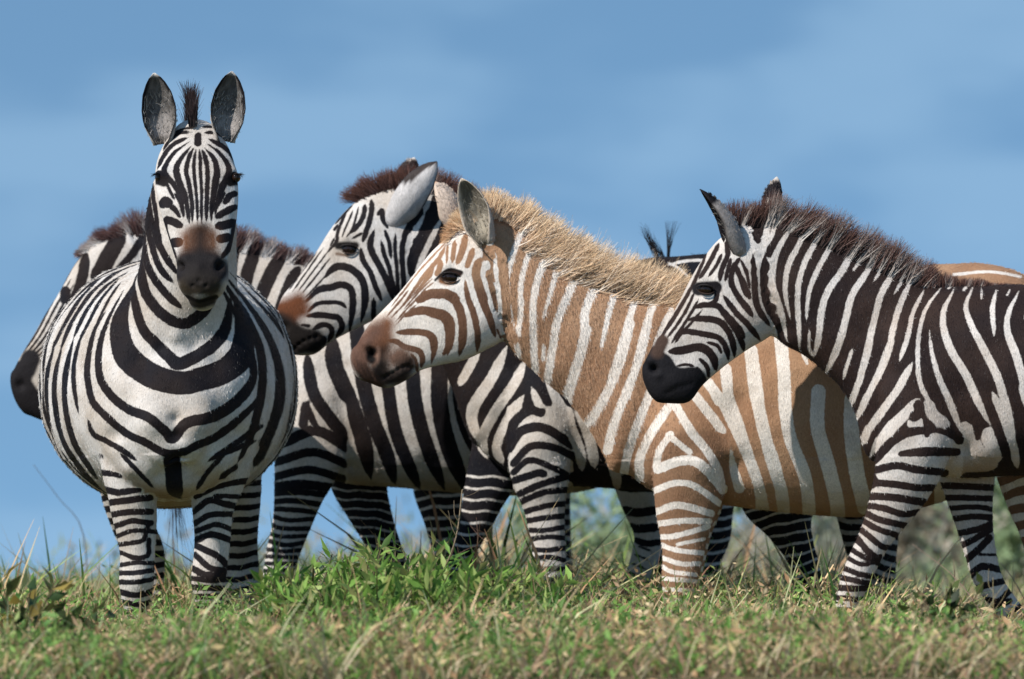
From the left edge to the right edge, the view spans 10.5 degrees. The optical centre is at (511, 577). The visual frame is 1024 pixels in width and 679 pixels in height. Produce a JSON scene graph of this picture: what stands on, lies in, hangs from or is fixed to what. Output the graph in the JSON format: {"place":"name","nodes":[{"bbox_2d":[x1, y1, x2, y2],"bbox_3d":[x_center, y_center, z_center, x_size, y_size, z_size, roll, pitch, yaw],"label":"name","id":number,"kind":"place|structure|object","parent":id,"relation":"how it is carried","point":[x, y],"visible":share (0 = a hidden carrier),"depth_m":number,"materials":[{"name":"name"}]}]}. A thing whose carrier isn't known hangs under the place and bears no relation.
{"place":"outdoors","nodes":[
{"label":"outdoors","id":0,"kind":"place"},
{"bbox_2d":[0,490,1023,678],"bbox_3d":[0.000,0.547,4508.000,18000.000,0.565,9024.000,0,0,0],"label":"ground","id":1,"kind":"structure","parent":0,"point":[704,676],"depth_m":15.17,"materials":[{"name":"green plant"}]},
{"bbox_2d":[0,561,75,649],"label":"broad leaved plant","id":2,"kind":"object","parent":1,"relation":"on","point":[11,586],"visible":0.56,"depth_m":16.61,"materials":[{"name":"green plant"}]},
{"bbox_2d":[33,464,87,589],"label":"dry stalk","id":3,"kind":"object","parent":1,"relation":"on","point":[79,524],"visible":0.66,"depth_m":24.00,"materials":[{"name":"brown plant"}]},
{"bbox_2d":[18,567,115,649],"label":"broad leaved plant","id":4,"kind":"object","parent":1,"relation":"on","point":[69,619],"visible":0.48,"depth_m":16.77,"materials":[{"name":"green plant"}]},
{"bbox_2d":[58,581,116,625],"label":"dry twig","id":5,"kind":"object","parent":1,"relation":"on","point":[92,599],"visible":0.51,"depth_m":17.80,"materials":[{"name":"brown plant"}]},
{"bbox_2d":[48,547,191,586],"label":"bush","id":6,"kind":"object","parent":1,"relation":"on","point":[180,565],"depth_m":49.62,"materials":[{"name":"green plant"}]},
{"bbox_2d":[37,71,298,626],"bbox_3d":[-1.244,-0.708,19.917,0.954,2.028,2.432,0,0,0],"label":"zebra","id":7,"kind":"object","parent":1,"relation":"on","point":[168,377],"visible":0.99,"depth_m":19.06},
{"bbox_2d":[144,570,198,618],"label":"dry stalk","id":8,"kind":"object","parent":1,"relation":"on","point":[185,597],"visible":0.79,"depth_m":17.40,"materials":[{"name":"brown plant"}]},
{"bbox_2d":[186,608,227,651],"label":"leafy plant","id":9,"kind":"object","parent":1,"relation":"on","point":[220,614],"visible":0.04,"depth_m":17.31,"materials":[{"name":"green plant"}]},
{"bbox_2d":[208,604,295,645],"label":"leafy plant","id":10,"kind":"object","parent":1,"relation":"on","point":[282,618],"visible":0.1,"depth_m":16.89,"materials":[{"name":"green plant"}]},
{"bbox_2d":[247,558,343,639],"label":"leafy plant","id":11,"kind":"object","parent":1,"relation":"on","point":[263,590],"visible":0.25,"depth_m":17.61,"materials":[{"name":"green plant"}]},
{"bbox_2d":[258,599,347,644],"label":"leafy plant","id":12,"kind":"object","parent":1,"relation":"on","point":[310,614],"visible":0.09,"depth_m":16.62,"materials":[{"name":"green plant"}]},
{"bbox_2d":[253,536,361,606],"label":"leafy plant","id":13,"kind":"object","parent":1,"relation":"on","point":[316,568],"visible":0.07,"depth_m":18.24,"materials":[{"name":"green plant"}]},
{"bbox_2d":[268,556,387,629],"bbox_3d":[-0.570,0.108,17.401,0.369,0.360,0.344,0,0,11],"label":"leafy plant","id":14,"kind":"object","parent":1,"relation":"on","point":[300,592],"visible":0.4,"depth_m":17.36,"materials":[{"name":"green plant"}]},
{"bbox_2d":[258,536,418,569],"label":"bush","id":15,"kind":"object","parent":1,"relation":"on","point":[321,558],"visible":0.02,"depth_m":52.10,"materials":[{"name":"green plant"}]},
{"bbox_2d":[10,207,678,595],"bbox_3d":[-0.589,-0.594,21.598,2.706,1.721,0.610,0,0,0],"label":"zebra","id":16,"kind":"object","parent":1,"relation":"on","point":[356,445],"visible":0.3,"depth_m":21.41},
{"bbox_2d":[298,528,394,607],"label":"leafy plant","id":17,"kind":"object","parent":1,"relation":"on","point":[364,568],"visible":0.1,"depth_m":17.95,"materials":[{"name":"green plant"}]},
{"bbox_2d":[331,604,410,642],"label":"leafy plant","id":18,"kind":"object","parent":1,"relation":"on","point":[350,608],"visible":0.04,"depth_m":16.94,"materials":[{"name":"green plant"}]},
{"bbox_2d":[319,554,437,633],"bbox_3d":[-0.434,0.106,17.186,0.379,0.364,0.321,0,0,29],"label":"leafy plant","id":19,"kind":"object","parent":1,"relation":"on","point":[398,591],"visible":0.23,"depth_m":17.15,"materials":[{"name":"green plant"}]},
{"bbox_2d":[352,611,426,637],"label":"leafy plant","id":20,"kind":"object","parent":1,"relation":"on","point":[384,616],"visible":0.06,"depth_m":16.64,"materials":[{"name":"green plant"}]},
{"bbox_2d":[348,540,460,617],"bbox_3d":[-0.322,0.087,17.680,0.406,0.417,0.329,0,0,0],"label":"leafy plant","id":21,"kind":"object","parent":1,"relation":"on","point":[404,571],"visible":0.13,"depth_m":17.68,"materials":[{"name":"green plant"}]},
{"bbox_2d":[348,527,469,606],"bbox_3d":[-0.346,0.066,18.493,0.416,0.472,0.416,0,0,0],"label":"leafy plant","id":22,"kind":"object","parent":1,"relation":"on","point":[385,543],"visible":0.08,"depth_m":18.43,"materials":[{"name":"green plant"}]},
{"bbox_2d":[385,531,493,623],"bbox_3d":[-0.230,0.071,18.303,0.395,0.462,0.328,0,0,37],"label":"leafy plant","id":23,"kind":"object","parent":1,"relation":"on","point":[439,548],"visible":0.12,"depth_m":18.34,"materials":[{"name":"green plant"}]},
{"bbox_2d":[399,607,491,629],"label":"leafy plant","id":24,"kind":"object","parent":1,"relation":"on","point":[432,621],"visible":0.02,"depth_m":16.98,"materials":[{"name":"green plant"}]},
{"bbox_2d":[420,487,481,568],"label":"dry twig","id":25,"kind":"object","parent":1,"relation":"on","point":[458,519],"visible":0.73,"depth_m":18.10,"materials":[{"name":"brown plant"}]},
{"bbox_2d":[401,518,528,567],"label":"bush","id":26,"kind":"object","parent":1,"relation":"on","point":[428,542],"depth_m":48.18,"materials":[{"name":"green plant"}]},
{"bbox_2d":[410,519,519,602],"bbox_3d":[-0.176,0.047,18.203,0.464,0.487,0.086,0,0,-35],"label":"dry twig","id":27,"kind":"object","parent":1,"relation":"on","point":[474,546],"visible":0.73,"depth_m":18.21,"materials":[{"name":"brown plant"}]},
{"bbox_2d":[404,553,540,631],"bbox_3d":[-0.118,0.105,17.288,0.428,0.376,0.329,0,0,0],"label":"leafy plant","id":28,"kind":"object","parent":1,"relation":"on","point":[437,592],"visible":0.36,"depth_m":17.25,"materials":[{"name":"green plant"}]},
{"bbox_2d":[434,606,530,638],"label":"leafy plant","id":29,"kind":"object","parent":1,"relation":"on","point":[491,618],"visible":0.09,"depth_m":16.64,"materials":[{"name":"green plant"}]},
{"bbox_2d":[440,558,539,608],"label":"leafy plant","id":30,"kind":"object","parent":1,"relation":"on","point":[516,572],"visible":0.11,"depth_m":18.04,"materials":[{"name":"green plant"}]},
{"bbox_2d":[0,488,1023,593],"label":"scrub","id":31,"kind":"object","parent":1,"relation":"on","point":[948,544],"visible":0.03,"depth_m":40.59,"materials":[{"name":"green plant"}]},
{"bbox_2d":[492,568,548,609],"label":"dry stalk","id":32,"kind":"object","parent":1,"relation":"on","point":[533,581],"visible":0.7,"depth_m":17.20,"materials":[{"name":"brown plant"}]},
{"bbox_2d":[470,572,581,626],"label":"leafy plant","id":33,"kind":"object","parent":1,"relation":"on","point":[560,584],"visible":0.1,"depth_m":17.45,"materials":[{"name":"green plant"}]},
{"bbox_2d":[507,608,554,629],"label":"leafy plant","id":34,"kind":"object","parent":1,"relation":"on","point":[533,617],"visible":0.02,"depth_m":17.03,"materials":[{"name":"green plant"}]},
{"bbox_2d":[502,560,588,614],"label":"leafy plant","id":35,"kind":"object","parent":1,"relation":"on","point":[568,575],"visible":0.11,"depth_m":18.15,"materials":[{"name":"green plant"}]},
{"bbox_2d":[520,529,596,571],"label":"bush","id":36,"kind":"object","parent":1,"relation":"on","point":[591,533],"depth_m":40.76,"materials":[{"name":"green plant"}]},
{"bbox_2d":[413,489,733,595],"bbox_3d":[0.147,-0.481,22.400,1.732,1.491,0.586,0,0,0],"label":"zebra","id":37,"kind":"object","parent":1,"relation":"on","point":[445,502],"visible":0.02,"depth_m":22.21},
{"bbox_2d":[277,157,898,605],"bbox_3d":[0.284,-0.649,20.897,2.364,1.872,0.604,0,0,0],"label":"zebra","id":38,"kind":"object","parent":1,"relation":"on","point":[535,447],"visible":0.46,"depth_m":20.81},
{"bbox_2d":[479,488,751,580],"bbox_3d":[0.588,-0.136,35.972,2.097,1.501,1.740,0,0,0],"label":"bush","id":39,"kind":"object","parent":1,"relation":"on","point":[593,508],"visible":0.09,"depth_m":36.00,"materials":[{"name":"green plant"}]},
{"bbox_2d":[350,178,1023,615],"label":"zebra","id":40,"kind":"object","parent":1,"relation":"on","point":[578,322],"visible":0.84,"depth_m":19.96},
{"bbox_2d":[722,512,845,581],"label":"bush","id":41,"kind":"object","parent":1,"relation":"on","point":[749,529],"visible":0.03,"depth_m":43.47,"materials":[{"name":"green plant"}]},
{"bbox_2d":[787,515,844,570],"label":"bush","id":42,"kind":"object","parent":1,"relation":"on","point":[820,531],"visible":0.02,"depth_m":45.62,"materials":[{"name":"green plant"}]},
{"bbox_2d":[804,578,839,613],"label":"dry stalk","id":43,"kind":"object","parent":1,"relation":"on","point":[822,601],"visible":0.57,"depth_m":18.00,"materials":[{"name":"beige plant"}]},
{"bbox_2d":[642,177,1023,626],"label":"zebra","id":44,"kind":"object","parent":1,"relation":"on","point":[921,366],"visible":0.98,"depth_m":19.36},
{"bbox_2d":[812,501,1016,589],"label":"bush","id":45,"kind":"object","parent":1,"relation":"on","point":[919,520],"visible":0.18,"depth_m":41.76,"materials":[{"name":"green plant"}]},
{"bbox_2d":[838,477,1009,577],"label":"bush","id":46,"kind":"object","parent":1,"relation":"on","point":[938,546],"depth_m":49.97,"materials":[{"name":"green plant"}]},
{"bbox_2d":[897,572,983,638],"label":"broad leaved plant","id":47,"kind":"object","parent":1,"relation":"on","point":[953,597],"visible":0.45,"depth_m":16.95,"materials":[{"name":"green plant"}]},
{"bbox_2d":[914,545,982,615],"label":"dry twig","id":48,"kind":"object","parent":1,"relation":"on","point":[955,578],"visible":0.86,"depth_m":19.10,"materials":[{"name":"brown plant"}]},
{"bbox_2d":[896,476,1023,595],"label":"bush","id":49,"kind":"object","parent":1,"relation":"on","point":[1007,537],"visible":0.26,"depth_m":39.80,"materials":[{"name":"green plant"}]},
{"bbox_2d":[982,569,1008,645],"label":"dry stalk","id":50,"kind":"object","parent":1,"relation":"on","point":[993,600],"visible":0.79,"depth_m":17.20,"materials":[{"name":"brown plant"}]},
{"bbox_2d":[1000,558,1023,597],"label":"dry twig","id":51,"kind":"object","parent":1,"relation":"on","point":[1012,578],"visible":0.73,"depth_m":20.50,"materials":[{"name":"brown plant"}]},
{"bbox_2d":[0,0,1023,577],"label":"sky","id":52,"kind":"structure","parent":0,"point":[906,117],"materials":[{"name":"blue"}]}
]}

